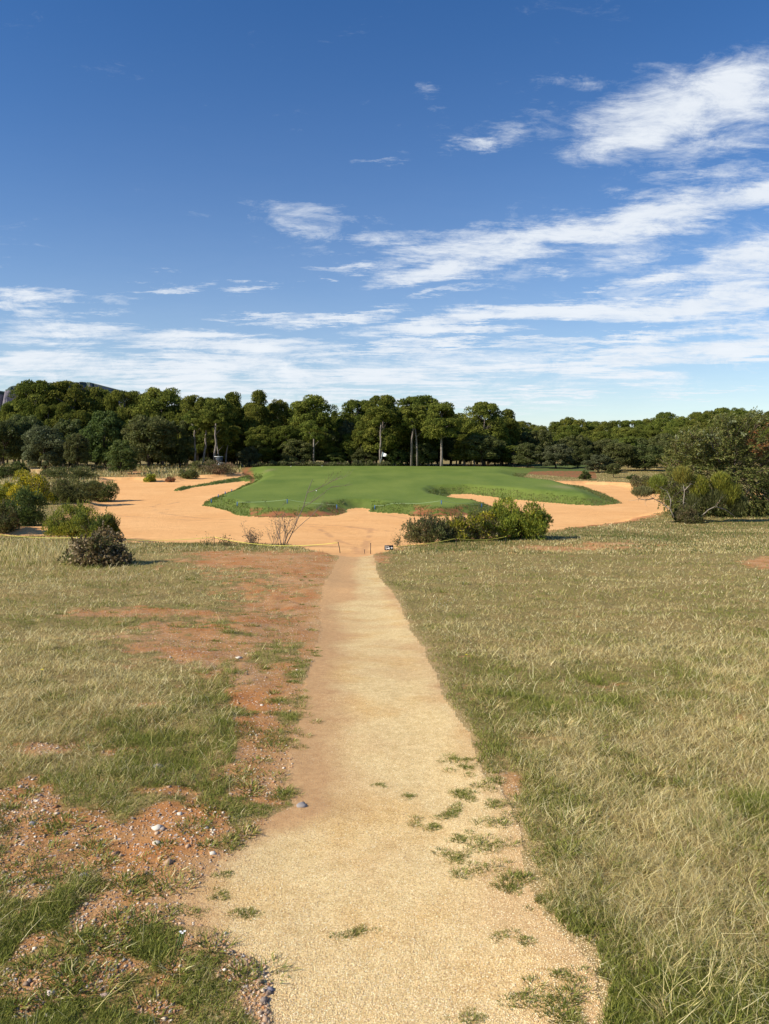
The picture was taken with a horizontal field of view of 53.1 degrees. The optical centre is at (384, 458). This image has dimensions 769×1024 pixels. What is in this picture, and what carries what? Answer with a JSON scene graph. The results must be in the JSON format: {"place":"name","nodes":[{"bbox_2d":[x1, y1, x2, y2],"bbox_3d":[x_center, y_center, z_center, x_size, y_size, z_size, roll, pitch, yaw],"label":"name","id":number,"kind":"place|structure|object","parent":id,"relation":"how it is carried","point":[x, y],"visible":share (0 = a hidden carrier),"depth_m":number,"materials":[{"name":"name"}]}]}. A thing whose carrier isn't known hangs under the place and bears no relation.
{"place":"outdoors","nodes":[
{"label":"outdoors","id":0,"kind":"place"},
{"bbox_2d":[0,381,128,409],"bbox_3d":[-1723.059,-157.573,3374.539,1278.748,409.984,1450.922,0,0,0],"label":"mountain","id":1,"kind":"structure","parent":0,"point":[4,397],"depth_m":3608.07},
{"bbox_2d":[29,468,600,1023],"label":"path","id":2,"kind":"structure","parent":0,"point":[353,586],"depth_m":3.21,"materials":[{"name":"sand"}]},
{"bbox_2d":[132,603,635,1023],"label":"path grains","id":3,"kind":"object","parent":2,"relation":"on","point":[404,973],"visible":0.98,"depth_m":2.63,"materials":[{"name":"stone"}]},
{"bbox_2d":[0,535,768,1023],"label":"dry grass","id":4,"kind":"structure","parent":0,"point":[698,977],"depth_m":3.68,"materials":[{"name":"plant"}]},
{"bbox_2d":[0,459,768,1023],"bbox_3d":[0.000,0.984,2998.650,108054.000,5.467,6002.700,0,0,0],"label":"ground","id":5,"kind":"structure","parent":0,"point":[270,601],"depth_m":6.96,"materials":[{"name":"soil"}]},
{"bbox_2d":[0,480,19,503],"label":"shrub","id":6,"kind":"object","parent":5,"relation":"on","point":[4,488],"visible":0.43,"depth_m":57.78,"materials":[{"name":"green plant"}]},
{"bbox_2d":[0,419,28,466],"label":"oak tree","id":7,"kind":"object","parent":5,"relation":"on","point":[10,430],"visible":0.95,"depth_m":117.18,"materials":[{"name":"green plant"}]},
{"bbox_2d":[0,461,30,478],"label":"shrub","id":8,"kind":"object","parent":5,"relation":"on","point":[8,470],"visible":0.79,"depth_m":95.02,"materials":[{"name":"green plant"}]},
{"bbox_2d":[0,414,44,464],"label":"oak tree","id":9,"kind":"object","parent":5,"relation":"on","point":[26,423],"visible":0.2,"depth_m":122.87,"materials":[{"name":"green plant"}]},
{"bbox_2d":[5,379,57,420],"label":"pine tree","id":10,"kind":"object","parent":5,"relation":"on","point":[27,401],"visible":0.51,"depth_m":132.26,"materials":[{"name":"green plant"}]},
{"bbox_2d":[6,468,58,505],"bbox_3d":[-26.333,2.166,57.611,3.824,2.931,2.961,0,0,0],"label":"flowering shrub","id":11,"kind":"object","parent":5,"relation":"on","point":[30,481],"visible":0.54,"depth_m":57.20,"materials":[{"name":"yellow plant"}]},
{"bbox_2d":[21,424,65,469],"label":"oak tree","id":12,"kind":"object","parent":5,"relation":"on","point":[37,435],"visible":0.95,"depth_m":110.39,"materials":[{"name":"green plant"}]},
{"bbox_2d":[34,404,56,455],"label":"pine tree","id":13,"kind":"object","parent":5,"relation":"on","point":[47,409],"visible":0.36,"depth_m":129.14,"materials":[{"name":"green plant"}]},
{"bbox_2d":[51,402,72,465],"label":"pine tree","id":14,"kind":"object","parent":5,"relation":"on","point":[63,408],"visible":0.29,"depth_m":129.07,"materials":[{"name":"green plant"}]},
{"bbox_2d":[40,379,95,464],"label":"pine tree","id":15,"kind":"object","parent":5,"relation":"on","point":[64,392],"visible":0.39,"depth_m":134.33,"materials":[{"name":"green plant"}]},
{"bbox_2d":[54,418,82,465],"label":"oak tree","id":16,"kind":"object","parent":5,"relation":"on","point":[62,426],"visible":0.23,"depth_m":124.58,"materials":[{"name":"green plant"}]},
{"bbox_2d":[39,465,102,479],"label":"shrub","id":17,"kind":"object","parent":5,"relation":"on","point":[57,472],"visible":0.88,"depth_m":93.26,"materials":[{"name":"green plant"}]},
{"bbox_2d":[63,433,92,466],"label":"oak tree","id":18,"kind":"object","parent":5,"relation":"on","point":[73,442],"visible":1,"depth_m":107.37,"materials":[{"name":"green plant"}]},
{"bbox_2d":[61,410,96,465],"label":"pine tree","id":19,"kind":"object","parent":5,"relation":"on","point":[83,415],"visible":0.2,"depth_m":128.81,"materials":[{"name":"green plant"}]},
{"bbox_2d":[56,520,135,567],"bbox_3d":[-7.919,2.350,21.137,2.144,1.314,1.666,0,0,0],"label":"dry bush","id":20,"kind":"object","parent":5,"relation":"on","point":[96,548],"visible":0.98,"depth_m":20.76,"materials":[{"name":"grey plant"}]},
{"bbox_2d":[74,385,118,463],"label":"pine tree","id":21,"kind":"object","parent":5,"relation":"on","point":[95,394],"visible":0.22,"depth_m":136.10,"materials":[{"name":"green plant"}]},
{"bbox_2d":[79,410,126,466],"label":"oak tree","id":22,"kind":"object","parent":5,"relation":"on","point":[101,420],"visible":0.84,"depth_m":118.57,"materials":[{"name":"green plant"}]},
{"bbox_2d":[100,389,140,419],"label":"pine tree","id":23,"kind":"object","parent":5,"relation":"on","point":[115,397],"visible":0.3,"depth_m":134.56,"materials":[{"name":"green plant"}]},
{"bbox_2d":[105,440,138,473],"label":"oak tree","id":24,"kind":"object","parent":5,"relation":"on","point":[126,463],"visible":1,"depth_m":103.14,"materials":[{"name":"green plant"}]},
{"bbox_2d":[120,414,176,467],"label":"oak tree","id":25,"kind":"object","parent":5,"relation":"on","point":[141,426],"visible":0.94,"depth_m":116.26,"materials":[{"name":"green plant"}]},
{"bbox_2d":[127,387,183,464],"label":"pine tree","id":26,"kind":"object","parent":5,"relation":"on","point":[156,399],"visible":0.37,"depth_m":133.43,"materials":[{"name":"green plant"}]},
{"bbox_2d":[148,411,180,465],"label":"pine tree","id":27,"kind":"object","parent":5,"relation":"on","point":[169,416],"visible":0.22,"depth_m":131.50,"materials":[{"name":"green plant"}]},
{"bbox_2d":[160,420,196,467],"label":"oak tree","id":28,"kind":"object","parent":5,"relation":"on","point":[184,449],"visible":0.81,"depth_m":120.92,"materials":[{"name":"green plant"}]},
{"bbox_2d":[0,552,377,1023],"bbox_3d":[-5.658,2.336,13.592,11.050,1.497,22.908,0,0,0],"label":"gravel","id":29,"kind":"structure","parent":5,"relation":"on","point":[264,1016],"depth_m":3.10,"materials":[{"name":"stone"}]},
{"bbox_2d":[182,409,209,461],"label":"pine tree","id":30,"kind":"object","parent":5,"relation":"on","point":[187,415],"visible":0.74,"depth_m":120.53,"materials":[{"name":"green plant"}]},
{"bbox_2d":[175,394,218,463],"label":"pine tree","id":31,"kind":"object","parent":5,"relation":"on","point":[188,403],"visible":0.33,"depth_m":128.83,"materials":[{"name":"green plant"}]},
{"bbox_2d":[191,409,219,465],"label":"pine tree","id":32,"kind":"object","parent":5,"relation":"on","point":[209,425],"visible":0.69,"depth_m":120.85,"materials":[{"name":"green plant"}]},
{"bbox_2d":[200,404,227,459],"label":"pine tree","id":33,"kind":"object","parent":5,"relation":"on","point":[221,408],"visible":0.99,"depth_m":119.34,"materials":[{"name":"green plant"}]},
{"bbox_2d":[196,397,237,459],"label":"pine tree","id":34,"kind":"object","parent":5,"relation":"on","point":[218,402],"visible":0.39,"depth_m":127.72,"materials":[{"name":"green plant"}]},
{"bbox_2d":[202,427,231,455],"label":"pine tree","id":35,"kind":"object","parent":5,"relation":"on","point":[223,441],"visible":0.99,"depth_m":121.91,"materials":[{"name":"green plant"}]},
{"bbox_2d":[213,422,237,458],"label":"pine tree","id":36,"kind":"object","parent":5,"relation":"on","point":[230,451],"visible":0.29,"depth_m":129.07,"materials":[{"name":"green plant"}]},
{"bbox_2d":[216,425,241,463],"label":"pine tree","id":37,"kind":"object","parent":5,"relation":"on","point":[235,430],"visible":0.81,"depth_m":123.98,"materials":[{"name":"green plant"}]},
{"bbox_2d":[224,392,243,464],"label":"pine tree","id":38,"kind":"object","parent":5,"relation":"on","point":[233,398],"visible":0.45,"depth_m":134.19,"materials":[{"name":"green plant"}]},
{"bbox_2d":[227,420,250,464],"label":"pine tree","id":39,"kind":"object","parent":5,"relation":"on","point":[242,424],"visible":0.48,"depth_m":130.92,"materials":[{"name":"green plant"}]},
{"bbox_2d":[235,446,261,466],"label":"oak tree","id":40,"kind":"object","parent":5,"relation":"on","point":[255,455],"visible":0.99,"depth_m":125.23,"materials":[{"name":"green plant"}]},
{"bbox_2d":[243,389,272,462],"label":"pine tree","id":41,"kind":"object","parent":5,"relation":"on","point":[258,413],"visible":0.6,"depth_m":132.04,"materials":[{"name":"green plant"}]},
{"bbox_2d":[240,425,278,460],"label":"pine tree","id":42,"kind":"object","parent":5,"relation":"on","point":[256,434],"visible":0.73,"depth_m":127.76,"materials":[{"name":"green plant"}]},
{"bbox_2d":[267,399,293,464],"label":"pine tree","id":43,"kind":"object","parent":5,"relation":"on","point":[276,412],"visible":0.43,"depth_m":134.91,"materials":[{"name":"green plant"}]},
{"bbox_2d":[266,425,302,461],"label":"pine tree","id":44,"kind":"object","parent":5,"relation":"on","point":[284,430],"visible":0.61,"depth_m":127.93,"materials":[{"name":"green plant"}]},
{"bbox_2d":[261,471,350,544],"bbox_3d":[-2.677,1.748,27.509,3.385,2.780,1.722,0,0,-21],"label":"bare sapling","id":45,"kind":"object","parent":5,"relation":"on","point":[287,532],"visible":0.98,"depth_m":27.45,"materials":[{"name":"plant"}]},
{"bbox_2d":[287,394,339,460],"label":"pine tree","id":46,"kind":"object","parent":5,"relation":"on","point":[316,403],"visible":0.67,"depth_m":129.78,"materials":[{"name":"green plant"}]},
{"bbox_2d":[300,430,332,461],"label":"pine tree","id":47,"kind":"object","parent":5,"relation":"on","point":[321,443],"visible":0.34,"depth_m":129.24,"materials":[{"name":"green plant"}]},
{"bbox_2d":[314,427,339,465],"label":"oak tree","id":48,"kind":"object","parent":5,"relation":"on","point":[318,451],"visible":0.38,"depth_m":130.28,"materials":[{"name":"green plant"}]},
{"bbox_2d":[337,419,358,464],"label":"oak tree","id":49,"kind":"object","parent":5,"relation":"on","point":[347,427],"visible":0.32,"depth_m":132.56,"materials":[{"name":"green plant"}]},
{"bbox_2d":[339,433,360,464],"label":"pine tree","id":50,"kind":"object","parent":5,"relation":"on","point":[347,439],"visible":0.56,"depth_m":131.03,"materials":[{"name":"green plant"}]},
{"bbox_2d":[336,399,369,439],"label":"pine tree","id":51,"kind":"object","parent":5,"relation":"on","point":[351,405],"visible":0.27,"depth_m":134.97,"materials":[{"name":"green plant"}]},
{"bbox_2d":[347,422,373,458],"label":"pine tree","id":52,"kind":"object","parent":5,"relation":"on","point":[356,442],"visible":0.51,"depth_m":128.70,"materials":[{"name":"green plant"}]},
{"bbox_2d":[354,394,403,460],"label":"pine tree","id":53,"kind":"object","parent":5,"relation":"on","point":[389,437],"visible":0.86,"depth_m":126.51,"materials":[{"name":"green plant"}]},
{"bbox_2d":[0,472,760,556],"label":"sand bunker","id":54,"kind":"object","parent":5,"relation":"on","point":[162,510],"visible":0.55,"depth_m":48.35},
{"bbox_2d":[0,498,20,532],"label":"shrub","id":55,"kind":"object","parent":54,"relation":"on","point":[10,522],"visible":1,"depth_m":36.45,"materials":[{"name":"green plant"}]},
{"bbox_2d":[1,485,48,526],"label":"shrub","id":56,"kind":"object","parent":54,"relation":"on","point":[28,514],"visible":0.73,"depth_m":38.13,"materials":[{"name":"green plant"}]},
{"bbox_2d":[41,497,97,537],"bbox_3d":[-13.512,2.598,33.036,2.290,1.904,2.184,0,0,-31],"label":"gorse bush","id":57,"kind":"object","parent":54,"relation":"on","point":[58,526],"visible":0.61,"depth_m":32.66,"materials":[{"name":"green plant"}]},
{"bbox_2d":[49,474,103,503],"bbox_3d":[-24.395,2.434,60.868,3.948,2.427,3.395,0,0,0],"label":"shrub","id":58,"kind":"object","parent":54,"relation":"on","point":[73,492],"visible":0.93,"depth_m":60.27,"materials":[{"name":"green plant"}]},
{"bbox_2d":[70,507,120,538],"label":"gorse bush","id":59,"kind":"object","parent":54,"relation":"on","point":[83,522],"visible":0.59,"depth_m":31.58,"materials":[{"name":"green plant"}]},
{"bbox_2d":[75,480,119,501],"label":"shrub","id":60,"kind":"object","parent":54,"relation":"on","point":[108,491],"visible":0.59,"depth_m":66.17,"materials":[{"name":"green plant"}]},
{"bbox_2d":[178,466,199,478],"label":"shrub","id":61,"kind":"object","parent":54,"relation":"on","point":[186,474],"visible":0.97,"depth_m":98.66,"materials":[{"name":"green plant"}]},
{"bbox_2d":[200,459,238,474],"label":"shrub","id":62,"kind":"object","parent":54,"relation":"on","point":[216,468],"visible":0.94,"depth_m":104.42,"materials":[{"name":"brown plant"}]},
{"bbox_2d":[174,466,619,517],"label":"putting green","id":63,"kind":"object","parent":54,"relation":"on","point":[369,484],"visible":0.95,"depth_m":72.62,"materials":[{"name":"plant"}]},
{"bbox_2d":[278,439,316,465],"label":"oak tree","id":64,"kind":"object","parent":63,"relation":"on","point":[307,455],"visible":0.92,"depth_m":126.31,"materials":[{"name":"green plant"}]},
{"bbox_2d":[299,420,328,461],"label":"pine tree","id":65,"kind":"object","parent":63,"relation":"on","point":[306,425],"visible":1,"depth_m":125.89,"materials":[{"name":"green plant"}]},
{"bbox_2d":[321,453,346,462],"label":"bush","id":66,"kind":"object","parent":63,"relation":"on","point":[335,456],"visible":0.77,"depth_m":128.36,"materials":[{"name":"green plant"}]},
{"bbox_2d":[350,448,378,462],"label":"oak tree","id":67,"kind":"object","parent":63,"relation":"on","point":[373,458],"visible":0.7,"depth_m":126.90,"materials":[{"name":"green plant"}]},
{"bbox_2d":[366,405,393,462],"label":"pine tree","id":68,"kind":"object","parent":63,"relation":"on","point":[372,410],"visible":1,"depth_m":123.22,"materials":[{"name":"green plant"}]},
{"bbox_2d":[385,449,408,465],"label":"oak tree","id":69,"kind":"object","parent":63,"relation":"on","point":[399,459],"visible":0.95,"depth_m":127.38,"materials":[{"name":"green plant"}]},
{"bbox_2d":[401,409,424,465],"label":"pine tree","id":70,"kind":"object","parent":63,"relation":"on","point":[407,420],"visible":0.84,"depth_m":124.94,"materials":[{"name":"green plant"}]},
{"bbox_2d":[401,405,426,465],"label":"pine tree","id":71,"kind":"object","parent":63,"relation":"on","point":[414,409],"visible":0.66,"depth_m":125.92,"materials":[{"name":"green plant"}]},
{"bbox_2d":[407,443,437,465],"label":"oak tree","id":72,"kind":"object","parent":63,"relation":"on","point":[426,448],"visible":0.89,"depth_m":126.99,"materials":[{"name":"green plant"}]},
{"bbox_2d":[512,442,543,467],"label":"oak tree","id":73,"kind":"object","parent":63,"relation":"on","point":[521,457],"visible":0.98,"depth_m":120.96,"materials":[{"name":"green plant"}]},
{"bbox_2d":[175,472,621,517],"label":"bank grass","id":74,"kind":"structure","parent":54,"relation":"on","point":[600,495],"depth_m":62.23,"materials":[{"name":"plant"}]},
{"bbox_2d":[399,510,456,543],"bbox_3d":[1.650,2.626,29.155,2.193,1.357,1.459,0,0,21],"label":"shrub","id":75,"kind":"object","parent":54,"relation":"on","point":[435,530],"visible":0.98,"depth_m":28.92,"materials":[{"name":"green plant"}]},
{"bbox_2d":[442,506,505,541],"bbox_3d":[3.347,2.504,29.944,2.895,1.564,2.298,0,0,0],"label":"gorse bush","id":76,"kind":"object","parent":54,"relation":"on","point":[476,522],"visible":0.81,"depth_m":29.34,"materials":[{"name":"green plant"}]},
{"bbox_2d":[629,474,650,487],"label":"shrub","id":77,"kind":"object","parent":54,"relation":"on","point":[637,480],"visible":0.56,"depth_m":81.37,"materials":[{"name":"green plant"}]},
{"bbox_2d":[0,461,768,554],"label":"meadow grass","id":78,"kind":"structure","parent":5,"relation":"on","point":[176,469],"depth_m":30.23,"materials":[{"name":"plant"}]},
{"bbox_2d":[400,425,433,465],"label":"pine tree","id":79,"kind":"object","parent":5,"relation":"on","point":[407,448],"visible":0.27,"depth_m":129.88,"materials":[{"name":"green plant"}]},
{"bbox_2d":[392,394,444,465],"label":"pine tree","id":80,"kind":"object","parent":5,"relation":"on","point":[421,400],"visible":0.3,"depth_m":130.77,"materials":[{"name":"green plant"}]},
{"bbox_2d":[407,429,439,465],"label":"pine tree","id":81,"kind":"object","parent":5,"relation":"on","point":[435,445],"visible":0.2,"depth_m":129.94,"materials":[{"name":"green plant"}]},
{"bbox_2d":[416,401,462,465],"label":"pine tree","id":82,"kind":"object","parent":5,"relation":"on","point":[434,423],"visible":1,"depth_m":122.60,"materials":[{"name":"green plant"}]},
{"bbox_2d":[442,431,464,464],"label":"oak tree","id":83,"kind":"object","parent":5,"relation":"on","point":[448,443],"visible":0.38,"depth_m":133.02,"materials":[{"name":"green plant"}]},
{"bbox_2d":[447,434,473,465],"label":"pine tree","id":84,"kind":"object","parent":5,"relation":"on","point":[455,453],"visible":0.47,"depth_m":129.99,"materials":[{"name":"green plant"}]},
{"bbox_2d":[459,432,486,465],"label":"pine tree","id":85,"kind":"object","parent":5,"relation":"on","point":[474,459],"visible":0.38,"depth_m":127.99,"materials":[{"name":"green plant"}]},
{"bbox_2d":[459,434,506,465],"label":"oak tree","id":86,"kind":"object","parent":5,"relation":"on","point":[490,444],"visible":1,"depth_m":125.23,"materials":[{"name":"green plant"}]},
{"bbox_2d":[459,401,508,465],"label":"pine tree","id":87,"kind":"object","parent":5,"relation":"on","point":[490,413],"visible":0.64,"depth_m":130.15,"materials":[{"name":"green plant"}]},
{"bbox_2d":[498,408,520,464],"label":"pine tree","id":88,"kind":"object","parent":5,"relation":"on","point":[514,436],"visible":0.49,"depth_m":137.12,"materials":[{"name":"green plant"}]},
{"bbox_2d":[499,445,520,465],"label":"pine tree","id":89,"kind":"object","parent":5,"relation":"on","point":[506,449],"visible":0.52,"depth_m":129.13,"materials":[{"name":"green plant"}]},
{"bbox_2d":[481,492,553,540],"bbox_3d":[5.129,2.298,30.323,2.941,1.944,2.600,0,0,22],"label":"gorse bush","id":90,"kind":"object","parent":5,"relation":"on","point":[535,521],"visible":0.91,"depth_m":29.85,"materials":[{"name":"green plant"}]},
{"bbox_2d":[514,464,596,477],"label":"fairway","id":91,"kind":"structure","parent":5,"relation":"on","point":[568,470],"depth_m":112.60,"materials":[{"name":"plant"}]},
{"bbox_2d":[528,430,556,464],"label":"oak tree","id":92,"kind":"object","parent":91,"relation":"on","point":[544,435],"visible":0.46,"depth_m":136.65,"materials":[{"name":"green plant"}]},
{"bbox_2d":[532,444,573,467],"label":"oak tree","id":93,"kind":"object","parent":91,"relation":"on","point":[562,450],"visible":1,"depth_m":118.80,"materials":[{"name":"green plant"}]},
{"bbox_2d":[564,446,592,467],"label":"oak tree","id":94,"kind":"object","parent":91,"relation":"on","point":[578,458],"visible":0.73,"depth_m":122.94,"materials":[{"name":"green plant"}]},
{"bbox_2d":[563,435,593,455],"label":"oak tree","id":95,"kind":"object","parent":91,"relation":"on","point":[578,438],"visible":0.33,"depth_m":137.23,"materials":[{"name":"green plant"}]},
{"bbox_2d":[581,454,615,471],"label":"oak tree","id":96,"kind":"object","parent":5,"relation":"on","point":[598,459],"visible":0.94,"depth_m":107.13,"materials":[{"name":"green plant"}]},
{"bbox_2d":[592,421,616,431],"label":"pine tree","id":97,"kind":"object","parent":5,"relation":"on","point":[607,426],"visible":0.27,"depth_m":220.30,"materials":[{"name":"green plant"}]},
{"bbox_2d":[601,442,634,466],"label":"oak tree","id":98,"kind":"object","parent":5,"relation":"on","point":[626,451],"visible":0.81,"depth_m":110.69,"materials":[{"name":"green plant"}]},
{"bbox_2d":[620,444,666,470],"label":"oak tree","id":99,"kind":"object","parent":5,"relation":"on","point":[648,460],"visible":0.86,"depth_m":110.80,"materials":[{"name":"green plant"}]},
{"bbox_2d":[647,418,669,431],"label":"pine tree","id":100,"kind":"object","parent":5,"relation":"on","point":[659,424],"visible":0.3,"depth_m":201.66,"materials":[{"name":"green plant"}]},
{"bbox_2d":[646,433,674,453],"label":"oak tree","id":101,"kind":"object","parent":5,"relation":"on","point":[658,437],"visible":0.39,"depth_m":136.19,"materials":[{"name":"green plant"}]},
{"bbox_2d":[654,439,688,467],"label":"oak tree","id":102,"kind":"object","parent":5,"relation":"on","point":[664,443],"visible":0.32,"depth_m":116.88,"materials":[{"name":"green plant"}]},
{"bbox_2d":[629,464,748,517],"bbox_3d":[16.107,1.728,40.710,6.276,2.930,1.442,0,0,0],"label":"broom shrub","id":103,"kind":"object","parent":5,"relation":"on","point":[727,489],"visible":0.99,"depth_m":40.50,"materials":[{"name":"green plant"}]},
{"bbox_2d":[674,500,704,523],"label":"shrub","id":104,"kind":"object","parent":5,"relation":"on","point":[689,512],"visible":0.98,"depth_m":40.09,"materials":[{"name":"green plant"}]},
{"bbox_2d":[654,407,768,517],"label":"leafy tree","id":105,"kind":"object","parent":5,"relation":"on","point":[694,440],"visible":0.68,"depth_m":45.84,"materials":[{"name":"green plant"}]},
{"bbox_2d":[0,0,768,427],"label":"sky","id":106,"kind":"structure","parent":0,"point":[545,212],"materials":[{"name":"blue"}]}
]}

